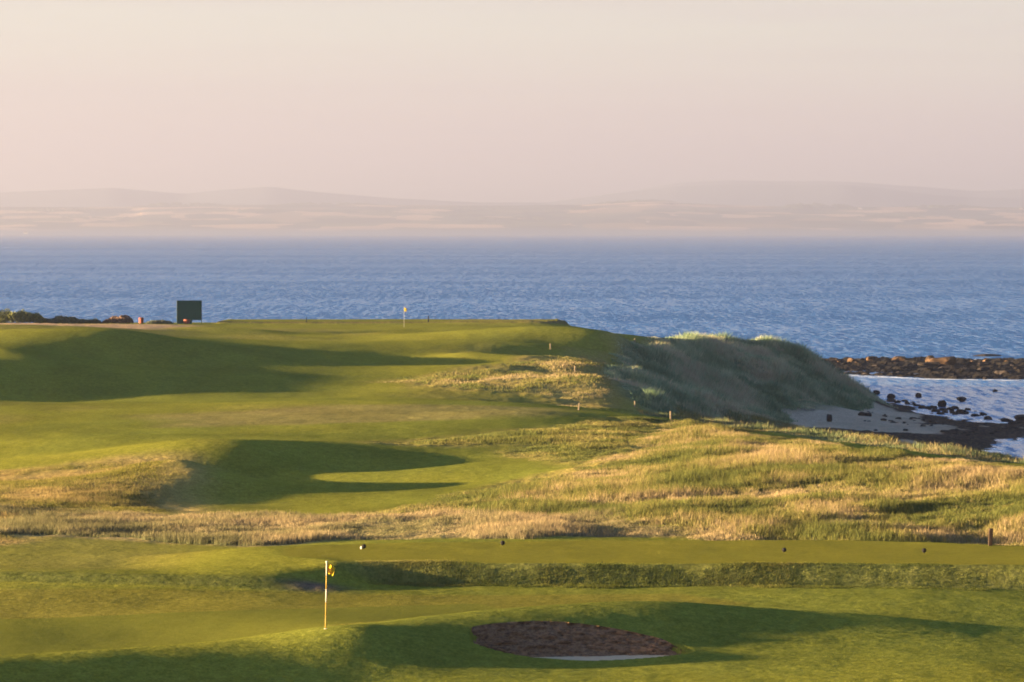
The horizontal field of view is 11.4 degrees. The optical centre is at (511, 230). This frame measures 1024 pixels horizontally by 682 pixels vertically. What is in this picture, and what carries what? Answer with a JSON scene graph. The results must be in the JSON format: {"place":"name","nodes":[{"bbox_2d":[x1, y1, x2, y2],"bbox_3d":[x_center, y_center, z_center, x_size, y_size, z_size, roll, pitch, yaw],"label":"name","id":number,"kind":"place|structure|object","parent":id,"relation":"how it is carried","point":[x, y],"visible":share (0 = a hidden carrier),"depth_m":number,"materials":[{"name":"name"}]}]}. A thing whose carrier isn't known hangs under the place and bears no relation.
{"place":"outdoors","nodes":[
{"label":"outdoors","id":0,"kind":"place"},
{"bbox_2d":[0,319,1023,681],"bbox_3d":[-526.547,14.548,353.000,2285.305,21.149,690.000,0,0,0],"label":"ground","id":1,"kind":"structure","parent":0,"point":[288,415],"depth_m":196.96,"materials":[{"name":"green plant"}]},
{"bbox_2d":[0,308,47,322],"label":"bush","id":2,"kind":"object","parent":1,"relation":"on","point":[8,315],"visible":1,"depth_m":587.05,"materials":[{"name":"green plant"}]},
{"bbox_2d":[39,315,83,323],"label":"bush","id":3,"kind":"object","parent":1,"relation":"on","point":[61,319],"visible":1,"depth_m":588.25,"materials":[{"name":"green plant"}]},
{"bbox_2d":[72,318,101,323],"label":"bush","id":4,"kind":"object","parent":1,"relation":"on","point":[93,321],"visible":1,"depth_m":589.34,"materials":[{"name":"green plant"}]},
{"bbox_2d":[0,456,193,545],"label":"rough grass","id":5,"kind":"structure","parent":1,"relation":"on","point":[80,498],"depth_m":250.43,"materials":[{"name":"beige plant"}]},
{"bbox_2d":[102,315,133,323],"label":"bush","id":6,"kind":"object","parent":1,"relation":"on","point":[121,319],"visible":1,"depth_m":589.39,"materials":[{"name":"brown plant"}]},
{"bbox_2d":[139,317,143,323],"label":"litter bin","id":7,"kind":"object","parent":1,"relation":"on","point":[141,320],"visible":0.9,"depth_m":593.77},
{"bbox_2d":[145,320,173,323],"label":"bush","id":8,"kind":"object","parent":1,"relation":"on","point":[158,322],"visible":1,"depth_m":591.48,"materials":[{"name":"green plant"}]},
{"bbox_2d":[184,319,189,323],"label":"litter bin","id":9,"kind":"object","parent":1,"relation":"on","point":[186,321],"visible":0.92,"depth_m":594.20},
{"bbox_2d":[177,300,201,323],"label":"screen board","id":10,"kind":"object","parent":1,"relation":"on","point":[191,310],"visible":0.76,"depth_m":595.95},
{"bbox_2d":[324,561,334,628],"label":"golf flag","id":11,"kind":"object","parent":1,"relation":"on","point":[330,569],"visible":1,"depth_m":164.38,"materials":[{"name":"yellow paint"}]},
{"bbox_2d":[0,501,1023,545],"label":"rough grass","id":12,"kind":"structure","parent":1,"relation":"on","point":[224,527],"depth_m":222.10,"materials":[{"name":"beige plant"}]},
{"bbox_2d":[472,621,680,660],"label":"bunker","id":13,"kind":"object","parent":1,"relation":"on","point":[559,640],"visible":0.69,"depth_m":168.87},
{"bbox_2d":[355,559,996,590],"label":"bank grass","id":14,"kind":"structure","parent":1,"relation":"on","point":[595,585],"depth_m":190.50,"materials":[{"name":"green plant"}]},
{"bbox_2d":[364,418,1023,545],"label":"rough grass","id":15,"kind":"structure","parent":1,"relation":"on","point":[687,481],"depth_m":237.93,"materials":[{"name":"plant"}]},
{"bbox_2d":[599,330,892,422],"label":"dune grass","id":16,"kind":"structure","parent":1,"relation":"on","point":[697,373],"depth_m":516.27,"materials":[{"name":"green plant"}]},
{"bbox_2d":[635,402,1023,463],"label":"dune grass","id":17,"kind":"structure","parent":1,"relation":"on","point":[794,428],"depth_m":309.11,"materials":[{"name":"plant"}]},
{"bbox_2d":[988,528,992,545],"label":"wooden post","id":18,"kind":"object","parent":1,"relation":"on","point":[990,537],"visible":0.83,"depth_m":202.52,"materials":[{"name":"brown wood"}]},
{"bbox_2d":[0,235,1023,457],"bbox_3d":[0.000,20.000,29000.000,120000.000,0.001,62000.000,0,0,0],"label":"sea","id":19,"kind":"structure","parent":0,"point":[878,296],"depth_m":1847.29,"materials":[{"name":"blue liquid"}]},
{"bbox_2d":[887,393,894,398],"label":"boulder","id":20,"kind":"object","parent":19,"relation":"in","point":[890,395],"visible":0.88,"depth_m":605.73,"materials":[{"name":"black stone"}]},
{"bbox_2d":[937,400,945,406],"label":"boulder","id":21,"kind":"object","parent":19,"relation":"in","point":[941,403],"visible":0.97,"depth_m":579.50,"materials":[{"name":"black stone"}]},
{"bbox_2d":[956,397,966,401],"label":"boulder","id":22,"kind":"object","parent":19,"relation":"in","point":[961,399],"visible":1,"depth_m":596.70,"materials":[{"name":"black stone"}]},
{"bbox_2d":[973,354,1000,355],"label":"boulder","id":23,"kind":"object","parent":19,"relation":"in","point":[987,355],"visible":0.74,"depth_m":811.66,"materials":[{"name":"grey stone"}]},
{"bbox_2d":[1014,414,1023,420],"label":"boulder","id":24,"kind":"object","parent":19,"relation":"on","point":[1019,417],"visible":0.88,"depth_m":532.33,"materials":[{"name":"black stone"}]},
{"bbox_2d":[0,202,1023,234],"bbox_3d":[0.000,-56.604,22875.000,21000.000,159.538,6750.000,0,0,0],"label":"coast","id":25,"kind":"structure","parent":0,"point":[631,218],"depth_m":21497.62},
{"bbox_2d":[15,199,989,219],"bbox_3d":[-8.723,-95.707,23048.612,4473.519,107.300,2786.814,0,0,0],"label":"woodland","id":26,"kind":"object","parent":25,"relation":"on","point":[815,205],"visible":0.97,"depth_m":23162.09,"materials":[{"name":"grey plant"}]},
{"bbox_2d":[0,184,1023,206],"bbox_3d":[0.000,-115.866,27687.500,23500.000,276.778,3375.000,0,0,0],"label":"hill","id":27,"kind":"structure","parent":0,"point":[778,195],"depth_m":27761.36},
{"bbox_2d":[0,0,1023,201],"label":"sky","id":28,"kind":"structure","parent":0,"point":[438,100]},
{"bbox_2d":[373,341,662,407],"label":"rough grass","id":29,"kind":"structure","parent":0,"point":[481,376],"depth_m":410.28,"materials":[{"name":"plant"}]},
{"bbox_2d":[361,416,682,465],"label":"rough grass","id":30,"kind":"structure","parent":0,"point":[579,440],"depth_m":293.63,"materials":[{"name":"plant"}]},
{"bbox_2d":[620,180,1023,198],"bbox_3d":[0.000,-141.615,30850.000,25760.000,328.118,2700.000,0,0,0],"label":"hill","id":31,"kind":"structure","parent":0,"point":[1016,193],"depth_m":31170.35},
{"bbox_2d":[778,401,1023,456],"bbox_3d":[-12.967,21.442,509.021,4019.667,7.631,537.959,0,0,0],"label":"beach","id":32,"kind":"structure","parent":0,"point":[848,420],"depth_m":500.76,"materials":[{"name":"sand"},{"name":"grey sand"}]},
{"bbox_2d":[827,414,831,421],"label":"boulder","id":33,"kind":"object","parent":32,"relation":"on","point":[829,417],"visible":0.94,"depth_m":505.95,"materials":[{"name":"black stone"}]},
{"bbox_2d":[823,356,1023,378],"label":"rock shelf","id":34,"kind":"object","parent":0,"point":[890,367],"visible":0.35,"depth_m":730.70,"materials":[{"name":"brown stone"}]},
{"bbox_2d":[866,356,875,360],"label":"boulder","id":35,"kind":"object","parent":34,"relation":"on","point":[871,358],"visible":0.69,"depth_m":776.71,"materials":[{"name":"brown stone"}]},
{"bbox_2d":[892,356,905,360],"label":"boulder","id":36,"kind":"object","parent":34,"relation":"on","point":[901,358],"visible":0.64,"depth_m":774.22,"materials":[{"name":"brown stone"}]},
{"bbox_2d":[926,362,939,365],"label":"boulder","id":37,"kind":"object","parent":34,"relation":"on","point":[932,363],"visible":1,"depth_m":742.03,"materials":[{"name":"stone"}]},
{"bbox_2d":[927,356,956,364],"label":"boulder","id":38,"kind":"object","parent":34,"relation":"on","point":[951,360],"visible":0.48,"depth_m":750.56,"materials":[{"name":"brown stone"}]},
{"bbox_2d":[977,367,989,370],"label":"boulder","id":39,"kind":"object","parent":34,"relation":"on","point":[984,368],"visible":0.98,"depth_m":714.94,"materials":[{"name":"brown stone"}]},
{"bbox_2d":[999,370,1010,374],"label":"boulder","id":40,"kind":"object","parent":34,"relation":"on","point":[1004,371],"visible":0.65,"depth_m":705.27,"materials":[{"name":"brown stone"}]}
]}

